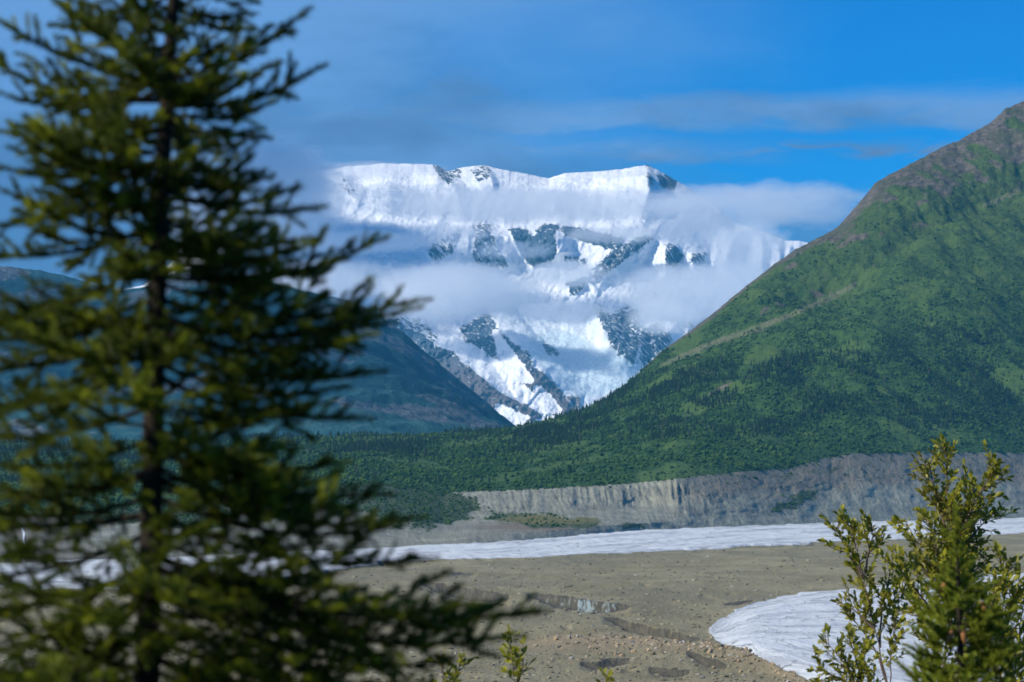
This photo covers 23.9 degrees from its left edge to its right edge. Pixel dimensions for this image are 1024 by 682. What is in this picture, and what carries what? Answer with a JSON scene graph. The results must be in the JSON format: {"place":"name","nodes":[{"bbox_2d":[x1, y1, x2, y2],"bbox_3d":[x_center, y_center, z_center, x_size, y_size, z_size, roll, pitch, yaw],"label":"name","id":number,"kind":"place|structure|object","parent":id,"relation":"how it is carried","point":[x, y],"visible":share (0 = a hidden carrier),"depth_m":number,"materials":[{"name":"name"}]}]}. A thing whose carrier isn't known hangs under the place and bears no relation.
{"place":"outdoors","nodes":[
{"label":"outdoors","id":0,"kind":"place"},
{"bbox_2d":[0,266,514,489],"bbox_3d":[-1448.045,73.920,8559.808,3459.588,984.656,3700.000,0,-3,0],"label":"dark mountain","id":1,"kind":"structure","parent":0,"point":[419,389],"depth_m":8080.24,"materials":[{"name":"blue stone"}]},
{"bbox_2d":[129,163,807,425],"bbox_3d":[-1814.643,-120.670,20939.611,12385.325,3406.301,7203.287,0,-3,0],"label":"snow mountain","id":2,"kind":"structure","parent":0,"point":[554,295],"depth_m":21272.33,"materials":[{"name":"white snow"}]},
{"bbox_2d":[0,101,1023,513],"bbox_3d":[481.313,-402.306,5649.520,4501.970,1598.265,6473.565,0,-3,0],"label":"hillside","id":3,"kind":"structure","parent":0,"point":[964,159],"depth_m":5650.38,"materials":[{"name":"green plant"}]},
{"bbox_2d":[0,532,1023,681],"bbox_3d":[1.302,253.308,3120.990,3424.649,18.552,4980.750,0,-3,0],"label":"debris moraine","id":4,"kind":"structure","parent":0,"point":[580,602],"depth_m":1477.48,"materials":[{"name":"grey gravel"}]},
{"bbox_2d":[713,644,723,648],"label":"boulder","id":5,"kind":"object","parent":4,"relation":"on","point":[715,646],"visible":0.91,"depth_m":949.43,"materials":[{"name":"stone"}]},
{"bbox_2d":[0,452,1023,562],"bbox_3d":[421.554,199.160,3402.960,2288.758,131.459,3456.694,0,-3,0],"label":"moraine wall","id":6,"kind":"structure","parent":0,"point":[671,505],"depth_m":3526.99,"materials":[{"name":"grey stone"}]},
{"bbox_2d":[0,517,1023,588],"bbox_3d":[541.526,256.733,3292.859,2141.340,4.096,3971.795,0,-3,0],"label":"glacier","id":7,"kind":"object","parent":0,"point":[663,539],"visible":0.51,"depth_m":2571.13,"materials":[{"name":"white ice"}]},
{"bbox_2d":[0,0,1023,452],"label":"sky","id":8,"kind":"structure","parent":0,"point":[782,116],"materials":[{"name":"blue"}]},
{"bbox_2d":[710,573,1023,681],"bbox_3d":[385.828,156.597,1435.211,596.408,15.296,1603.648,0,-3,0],"label":"glacier","id":9,"kind":"object","parent":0,"point":[783,632],"visible":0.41,"depth_m":1068.20,"materials":[{"name":"white ice"}]},
{"bbox_3d":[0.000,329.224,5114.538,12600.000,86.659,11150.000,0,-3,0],"label":"ground","id":10,"kind":"structure","parent":0,"visible":0},
{"bbox_2d":[0,0,553,681],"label":"spruce tree","id":11,"kind":"object","parent":10,"relation":"on","point":[230,596],"visible":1,"depth_m":6.87,"materials":[{"name":"green plant"}]},
{"bbox_2d":[425,647,479,681],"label":"willow shoot","id":12,"kind":"object","parent":10,"relation":"on","point":[461,661],"visible":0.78,"depth_m":20.87,"materials":[{"name":"green plant"}]},
{"bbox_2d":[498,624,535,681],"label":"willow shoot","id":13,"kind":"object","parent":10,"relation":"on","point":[514,651],"visible":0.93,"depth_m":21.89,"materials":[{"name":"green plant"}]},
{"bbox_2d":[595,667,614,681],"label":"willow shoot","id":14,"kind":"object","parent":10,"relation":"on","point":[608,677],"visible":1,"depth_m":21.83,"materials":[{"name":"green plant"}]},
{"bbox_2d":[805,622,885,681],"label":"willow","id":15,"kind":"object","parent":10,"relation":"on","point":[859,663],"visible":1,"depth_m":25.88,"materials":[{"name":"green plant"}]},
{"bbox_2d":[817,503,930,681],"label":"willow","id":16,"kind":"object","parent":10,"relation":"on","point":[865,596],"visible":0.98,"depth_m":26.90,"materials":[{"name":"green plant"}]},
{"bbox_2d":[872,433,1021,681],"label":"willow","id":17,"kind":"object","parent":10,"relation":"on","point":[966,513],"visible":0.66,"depth_m":27.89,"materials":[{"name":"green plant"}]},
{"bbox_2d":[892,503,1023,681],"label":"spruce sapling","id":18,"kind":"object","parent":10,"relation":"on","point":[982,618],"visible":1,"depth_m":13.88,"materials":[{"name":"green plant"}]},
{"bbox_2d":[965,538,1023,681],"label":"willow","id":19,"kind":"object","parent":10,"relation":"on","point":[1015,592],"visible":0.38,"depth_m":24.79,"materials":[{"name":"green plant"}]}
]}

